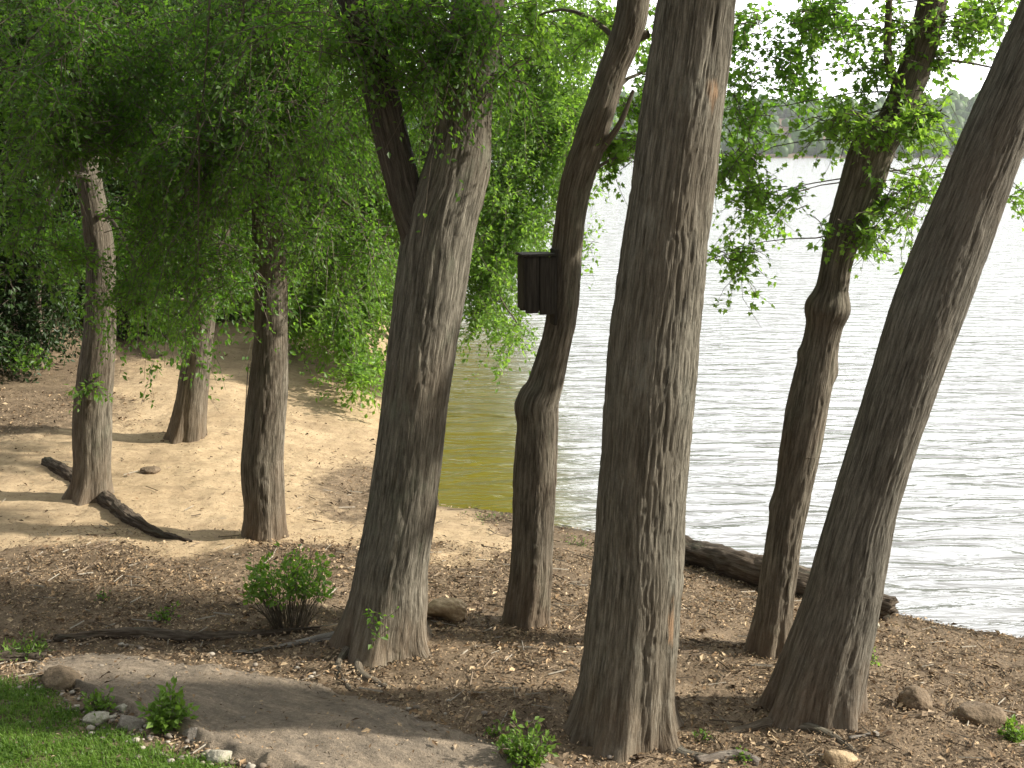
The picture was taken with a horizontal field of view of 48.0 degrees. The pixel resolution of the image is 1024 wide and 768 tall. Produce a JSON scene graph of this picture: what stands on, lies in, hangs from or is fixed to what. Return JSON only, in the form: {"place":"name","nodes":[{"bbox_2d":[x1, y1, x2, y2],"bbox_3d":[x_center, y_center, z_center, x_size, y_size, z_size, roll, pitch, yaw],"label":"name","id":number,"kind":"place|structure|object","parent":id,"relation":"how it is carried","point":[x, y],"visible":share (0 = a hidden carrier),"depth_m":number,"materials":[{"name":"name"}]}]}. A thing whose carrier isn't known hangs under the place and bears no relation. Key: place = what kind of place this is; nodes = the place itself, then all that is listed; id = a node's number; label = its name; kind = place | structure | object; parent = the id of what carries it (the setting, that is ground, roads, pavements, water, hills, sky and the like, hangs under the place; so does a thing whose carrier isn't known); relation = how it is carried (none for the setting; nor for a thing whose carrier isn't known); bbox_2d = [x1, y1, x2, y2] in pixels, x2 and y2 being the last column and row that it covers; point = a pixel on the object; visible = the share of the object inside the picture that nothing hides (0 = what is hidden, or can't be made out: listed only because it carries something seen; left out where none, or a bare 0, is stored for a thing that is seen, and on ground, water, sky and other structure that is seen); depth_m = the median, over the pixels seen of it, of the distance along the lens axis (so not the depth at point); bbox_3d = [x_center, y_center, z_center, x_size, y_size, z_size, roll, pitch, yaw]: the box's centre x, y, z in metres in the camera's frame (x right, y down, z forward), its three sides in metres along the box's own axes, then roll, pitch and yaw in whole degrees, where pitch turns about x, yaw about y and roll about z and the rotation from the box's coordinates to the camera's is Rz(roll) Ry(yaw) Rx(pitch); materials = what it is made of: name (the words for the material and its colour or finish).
{"place":"outdoors","nodes":[
{"label":"outdoors","id":0,"kind":"place"},
{"bbox_2d":[0,117,1023,767],"bbox_3d":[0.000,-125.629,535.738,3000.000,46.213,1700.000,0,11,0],"label":"ground","id":1,"kind":"structure","parent":0,"point":[162,505],"depth_m":9.38,"materials":[{"name":"beige sand"}]},
{"bbox_2d":[0,651,47,663],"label":"log","id":2,"kind":"object","parent":1,"relation":"on","point":[21,657],"visible":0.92,"depth_m":7.40,"materials":[{"name":"brown wood"}]},
{"bbox_2d":[0,336,54,382],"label":"shrub","id":3,"kind":"object","parent":1,"relation":"on","point":[25,358],"visible":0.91,"depth_m":15.71,"materials":[{"name":"green plant"}]},
{"bbox_2d":[0,631,55,660],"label":"weed","id":4,"kind":"object","parent":1,"relation":"on","point":[32,648],"visible":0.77,"depth_m":7.48,"materials":[{"name":"green plant"}]},
{"bbox_2d":[3,180,71,368],"bbox_3d":[-6.593,-1.478,16.143,1.075,2.784,0.364,0,11,0],"label":"sapling","id":5,"kind":"object","parent":1,"relation":"on","point":[38,301],"visible":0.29,"depth_m":16.26,"materials":[{"name":"green plant"}]},
{"bbox_2d":[33,629,47,640],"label":"rock","id":6,"kind":"object","parent":1,"relation":"on","point":[39,631],"visible":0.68,"depth_m":7.69,"materials":[{"name":"stone"}]},
{"bbox_2d":[42,665,83,691],"bbox_3d":[-2.738,1.809,6.977,0.253,0.172,0.204,3,12,17],"label":"rock","id":7,"kind":"object","parent":1,"relation":"on","point":[60,677],"visible":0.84,"depth_m":6.93,"materials":[{"name":"brown stone"}]},
{"bbox_2d":[0,0,167,336],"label":"deciduous tree","id":8,"kind":"object","parent":1,"relation":"on","point":[11,281],"visible":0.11,"depth_m":15.57,"materials":[{"name":"green plant"}]},
{"bbox_2d":[82,711,109,726],"bbox_3d":[-2.366,1.906,6.540,0.159,0.085,0.151,0,11,0],"label":"rock","id":9,"kind":"object","parent":1,"relation":"on","point":[100,717],"visible":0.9,"depth_m":6.50,"materials":[{"name":"grey stone"}]},
{"bbox_2d":[76,684,118,715],"bbox_3d":[-2.374,1.853,6.628,0.258,0.209,0.234,11,16,43],"label":"weed","id":10,"kind":"object","parent":1,"relation":"on","point":[98,703],"visible":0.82,"depth_m":6.63,"materials":[{"name":"green plant"}]},
{"bbox_2d":[94,582,111,602],"bbox_3d":[-2.966,1.531,8.307,0.138,0.169,0.104,0,11,0],"label":"weed","id":11,"kind":"object","parent":1,"relation":"on","point":[103,596],"visible":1,"depth_m":8.30,"materials":[{"name":"green plant"}]},
{"bbox_2d":[41,457,192,541],"bbox_3d":[-3.879,1.097,10.944,0.270,0.188,3.214,-10,15,-40],"label":"log","id":12,"kind":"object","parent":1,"relation":"on","point":[115,506],"visible":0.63,"depth_m":10.48,"materials":[{"name":"brown wood"}]},
{"bbox_2d":[0,0,238,337],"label":"deciduous tree","id":13,"kind":"object","parent":1,"relation":"on","point":[114,184],"visible":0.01,"depth_m":19.17,"materials":[{"name":"green plant"}]},
{"bbox_2d":[0,672,239,767],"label":"grass","id":14,"kind":"structure","parent":1,"relation":"on","point":[14,695],"depth_m":6.24,"materials":[{"name":"green plant"}]},
{"bbox_2d":[115,703,127,712],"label":"rock","id":15,"kind":"object","parent":1,"relation":"on","point":[123,707],"visible":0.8,"depth_m":6.64,"materials":[{"name":"grey stone"}]},
{"bbox_2d":[117,715,144,731],"bbox_3d":[-2.148,1.926,6.472,0.148,0.109,0.120,4,12,17],"label":"rock","id":16,"kind":"object","parent":1,"relation":"on","point":[131,722],"visible":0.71,"depth_m":6.45,"materials":[{"name":"grey stone"}]},
{"bbox_2d":[0,0,299,505],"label":"deciduous tree","id":17,"kind":"object","parent":1,"relation":"on","point":[78,123],"visible":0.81,"depth_m":8.61,"materials":[{"name":"green plant"}]},
{"bbox_2d":[140,466,160,473],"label":"rock","id":18,"kind":"object","parent":1,"relation":"on","point":[151,469],"visible":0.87,"depth_m":11.96,"materials":[{"name":"beige stone"}]},
{"bbox_2d":[147,600,180,624],"bbox_3d":[-2.405,1.597,7.969,0.195,0.183,0.261,-8,14,-34],"label":"weed","id":19,"kind":"object","parent":1,"relation":"on","point":[164,615],"visible":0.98,"depth_m":7.97,"materials":[{"name":"green plant"}]},
{"bbox_2d":[135,676,199,734],"bbox_3d":[-1.921,1.828,6.425,0.300,0.384,0.294,-9,15,-39],"label":"weed","id":20,"kind":"object","parent":1,"relation":"on","point":[165,716],"visible":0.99,"depth_m":6.40,"materials":[{"name":"green plant"}]},
{"bbox_2d":[9,56,326,443],"bbox_3d":[-2.810,-3.188,12.447,5.269,8.724,4.329,-4,12,-20],"label":"deciduous tree","id":21,"kind":"object","parent":1,"relation":"on","point":[188,422],"visible":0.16,"depth_m":12.43,"materials":[{"name":"green plant"}]},
{"bbox_2d":[125,0,220,180],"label":"deciduous tree","id":22,"kind":"object","parent":1,"relation":"on","point":[173,2],"visible":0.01,"depth_m":24.46,"materials":[{"name":"green plant"}]},
{"bbox_2d":[53,626,319,643],"bbox_3d":[-2.185,1.696,7.750,1.758,0.130,0.231,-2,12,-8],"label":"log","id":23,"kind":"object","parent":1,"relation":"on","point":[179,635],"visible":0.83,"depth_m":7.69,"materials":[{"name":"brown wood"}]},
{"bbox_2d":[183,727,196,741],"bbox_3d":[-1.749,1.941,6.344,0.123,0.090,0.124,-5,12,-22],"label":"rock","id":24,"kind":"object","parent":1,"relation":"on","point":[190,733],"visible":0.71,"depth_m":6.33,"materials":[{"name":"grey stone"}]},
{"bbox_2d":[0,165,391,383],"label":"undergrowth","id":25,"kind":"object","parent":1,"relation":"on","point":[26,315],"visible":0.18,"depth_m":16.20,"materials":[{"name":"green plant"}]},
{"bbox_2d":[206,749,232,764],"bbox_3d":[-1.546,1.977,6.080,0.151,0.099,0.127,0,11,0],"label":"rock","id":26,"kind":"object","parent":1,"relation":"on","point":[218,756],"visible":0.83,"depth_m":6.05,"materials":[{"name":"grey stone"}]},
{"bbox_2d":[133,3,329,325],"bbox_3d":[-5.769,-6.982,23.108,6.772,12.212,8.799,0,11,0],"label":"deciduous tree","id":27,"kind":"object","parent":1,"relation":"on","point":[240,313],"visible":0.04,"depth_m":20.69,"materials":[{"name":"green plant"}]},
{"bbox_2d":[132,0,337,140],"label":"deciduous tree","id":28,"kind":"object","parent":1,"relation":"on","point":[219,28],"visible":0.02,"depth_m":26.94,"materials":[{"name":"green plant"}]},
{"bbox_2d":[244,362,249,417],"bbox_3d":[-2.594,0.493,11.376,0.243,1.433,0.119,8,14,36],"label":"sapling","id":29,"kind":"object","parent":1,"relation":"on","point":[247,384],"visible":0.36,"depth_m":11.31,"materials":[{"name":"brown plant"}]},
{"bbox_2d":[119,0,423,541],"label":"deciduous tree","id":30,"kind":"object","parent":1,"relation":"on","point":[263,480],"visible":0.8,"depth_m":8.39,"materials":[{"name":"green plant"}]},
{"bbox_2d":[236,638,329,653],"bbox_3d":[-1.428,1.731,7.671,0.821,0.067,0.084,-6,13,-29],"label":"root","id":31,"kind":"object","parent":1,"relation":"on","point":[268,647],"visible":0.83,"depth_m":7.56,"materials":[{"name":"brown wood"}]},
{"bbox_2d":[237,541,337,628],"bbox_3d":[-1.535,1.397,7.956,0.665,0.621,0.598,0,11,0],"label":"shrub","id":32,"kind":"object","parent":1,"relation":"on","point":[295,576],"visible":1,"depth_m":7.90,"materials":[{"name":"green plant"}]},
{"bbox_2d":[29,653,571,767],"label":"path","id":33,"kind":"structure","parent":1,"relation":"on","point":[299,706],"depth_m":6.52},
{"bbox_2d":[7,640,612,767],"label":"gravel","id":34,"kind":"structure","parent":1,"relation":"on","point":[169,735],"depth_m":6.46,"materials":[{"name":"beige gravel"}]},
{"bbox_2d":[194,0,429,417],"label":"deciduous tree","id":35,"kind":"object","parent":1,"relation":"on","point":[357,375],"visible":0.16,"depth_m":16.58,"materials":[{"name":"green plant"}]},
{"bbox_2d":[274,0,421,201],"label":"deciduous tree","id":36,"kind":"object","parent":1,"relation":"on","point":[337,11],"visible":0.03,"depth_m":29.81,"materials":[{"name":"green plant"}]},
{"bbox_2d":[194,0,556,698],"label":"deciduous tree","id":37,"kind":"object","parent":1,"relation":"on","point":[436,206],"visible":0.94,"depth_m":7.00,"materials":[{"name":"brown plant"}]},
{"bbox_2d":[427,597,467,622],"bbox_3d":[-0.473,1.638,8.270,0.307,0.206,0.226,0,11,0],"label":"rock","id":38,"kind":"object","parent":1,"relation":"on","point":[454,609],"visible":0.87,"depth_m":8.19,"materials":[{"name":"brown stone"}]},
{"bbox_2d":[329,0,586,305],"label":"deciduous tree","id":39,"kind":"object","parent":1,"relation":"on","point":[417,138],"visible":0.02,"depth_m":26.58,"materials":[{"name":"green plant"}]},
{"bbox_2d":[460,505,510,524],"bbox_3d":[-0.267,1.324,11.511,0.579,0.146,0.496,-9,14,-38],"label":"weed","id":40,"kind":"object","parent":1,"relation":"on","point":[480,514],"visible":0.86,"depth_m":11.54,"materials":[{"name":"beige plant"}]},
{"bbox_2d":[341,0,640,392],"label":"deciduous tree","id":41,"kind":"object","parent":1,"relation":"on","point":[492,275],"visible":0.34,"depth_m":17.31,"materials":[{"name":"green plant"}]},
{"bbox_2d":[482,719,504,739],"bbox_3d":[-0.105,1.931,6.470,0.134,0.168,0.166,0,11,0],"label":"weed","id":42,"kind":"object","parent":1,"relation":"on","point":[489,729],"visible":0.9,"depth_m":6.45,"materials":[{"name":"green plant"}]},
{"bbox_2d":[0,319,1023,767],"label":"leaf litter","id":43,"kind":"object","parent":1,"relation":"on","point":[888,645],"visible":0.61,"depth_m":7.83,"materials":[{"name":"brown plant"}]},
{"bbox_2d":[491,710,558,767],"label":"weed","id":44,"kind":"object","parent":1,"relation":"on","point":[524,748],"visible":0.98,"depth_m":6.11,"materials":[{"name":"green leaf"}]},
{"bbox_2d":[563,533,587,547],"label":"weed","id":45,"kind":"object","parent":1,"relation":"on","point":[583,543],"visible":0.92,"depth_m":10.59,"materials":[{"name":"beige plant"}]},
{"bbox_2d":[500,0,656,631],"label":"deciduous tree","id":46,"kind":"object","parent":1,"relation":"on","point":[623,33],"visible":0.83,"depth_m":7.79,"materials":[{"name":"brown plant"}]},
{"bbox_2d":[515,248,557,325],"bbox_3d":[0.164,-0.641,7.617,0.249,0.505,0.196,-3,12,-14],"label":"nest box","id":47,"kind":"object","parent":46,"relation":"attached to","point":[536,282],"visible":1,"depth_m":7.54,"materials":[{"name":"brown wood"}]},
{"bbox_2d":[561,0,735,763],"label":"deciduous tree","id":48,"kind":"object","parent":1,"relation":"on","point":[622,708],"visible":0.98,"depth_m":6.04,"materials":[{"name":"brown plant"}]},
{"bbox_2d":[408,87,979,157],"bbox_3d":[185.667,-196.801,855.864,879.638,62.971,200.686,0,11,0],"label":"woods","id":49,"kind":"object","parent":1,"relation":"on","point":[962,105],"visible":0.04,"depth_m":834.30,"materials":[{"name":"green plant"}]},
{"bbox_2d":[692,728,712,742],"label":"weed","id":50,"kind":"object","parent":1,"relation":"on","point":[704,732],"visible":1,"depth_m":6.54,"materials":[{"name":"green plant"}]},
{"bbox_2d":[694,749,760,766],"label":"log","id":51,"kind":"object","parent":1,"relation":"on","point":[719,755],"visible":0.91,"depth_m":6.27,"materials":[{"name":"grey wood"}]},
{"bbox_2d":[732,745,752,764],"bbox_3d":[1.250,2.024,6.263,0.128,0.106,0.130,0,11,0],"label":"weed","id":52,"kind":"object","parent":1,"relation":"on","point":[743,755],"visible":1,"depth_m":6.25,"materials":[{"name":"green plant"}]},
{"bbox_2d":[684,535,898,621],"bbox_3d":[2.107,1.609,9.850,2.388,0.368,0.474,10,15,41],"label":"log","id":53,"kind":"object","parent":1,"relation":"on","point":[731,563],"visible":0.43,"depth_m":9.83,"materials":[{"name":"brown wood"}]},
{"bbox_2d":[822,749,857,767],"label":"rock","id":54,"kind":"object","parent":1,"relation":"on","point":[842,758],"visible":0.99,"depth_m":6.21,"materials":[{"name":"beige stone"}]},
{"bbox_2d":[848,731,878,741],"bbox_3d":[1.984,1.996,6.507,0.192,0.039,0.042,-3,12,-14],"label":"log","id":55,"kind":"object","parent":1,"relation":"on","point":[859,736],"visible":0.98,"depth_m":6.49,"materials":[{"name":"grey wood"}]},
{"bbox_2d":[706,0,1023,659],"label":"deciduous tree","id":56,"kind":"object","parent":1,"relation":"on","point":[858,207],"visible":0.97,"depth_m":7.34,"materials":[{"name":"green plant"}]},
{"bbox_2d":[716,0,1023,758],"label":"deciduous tree","id":57,"kind":"object","parent":1,"relation":"on","point":[818,680],"visible":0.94,"depth_m":6.37,"materials":[{"name":"brown plant"}]},
{"bbox_2d":[870,646,881,665],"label":"weed","id":58,"kind":"object","parent":1,"relation":"on","point":[872,658],"visible":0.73,"depth_m":7.75,"materials":[{"name":"green plant"}]},
{"bbox_2d":[896,684,932,710],"bbox_3d":[2.429,1.920,6.923,0.211,0.194,0.164,0,11,0],"label":"rock","id":59,"kind":"object","parent":1,"relation":"on","point":[915,697],"visible":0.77,"depth_m":6.88,"materials":[{"name":"brown stone"}]},
{"bbox_2d":[953,701,1007,727],"bbox_3d":[2.810,1.988,6.874,0.324,0.144,0.236,-5,12,-21],"label":"rock","id":60,"kind":"object","parent":1,"relation":"on","point":[975,712],"visible":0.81,"depth_m":6.82,"materials":[{"name":"beige stone"}]},
{"bbox_2d":[997,714,1023,745],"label":"weed","id":61,"kind":"object","parent":1,"relation":"on","point":[1010,733],"visible":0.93,"depth_m":6.62,"materials":[{"name":"green plant"}]},
{"bbox_2d":[332,0,1018,106],"label":"sky","id":62,"kind":"structure","parent":0,"point":[970,84],"materials":[{"name":"white"}]},
{"bbox_2d":[389,158,1023,637],"bbox_3d":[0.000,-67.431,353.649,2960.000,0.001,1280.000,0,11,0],"label":"water","id":63,"kind":"structure","parent":0,"point":[957,552],"depth_m":17.19,"materials":[{"name":"white liquid"}]}
]}

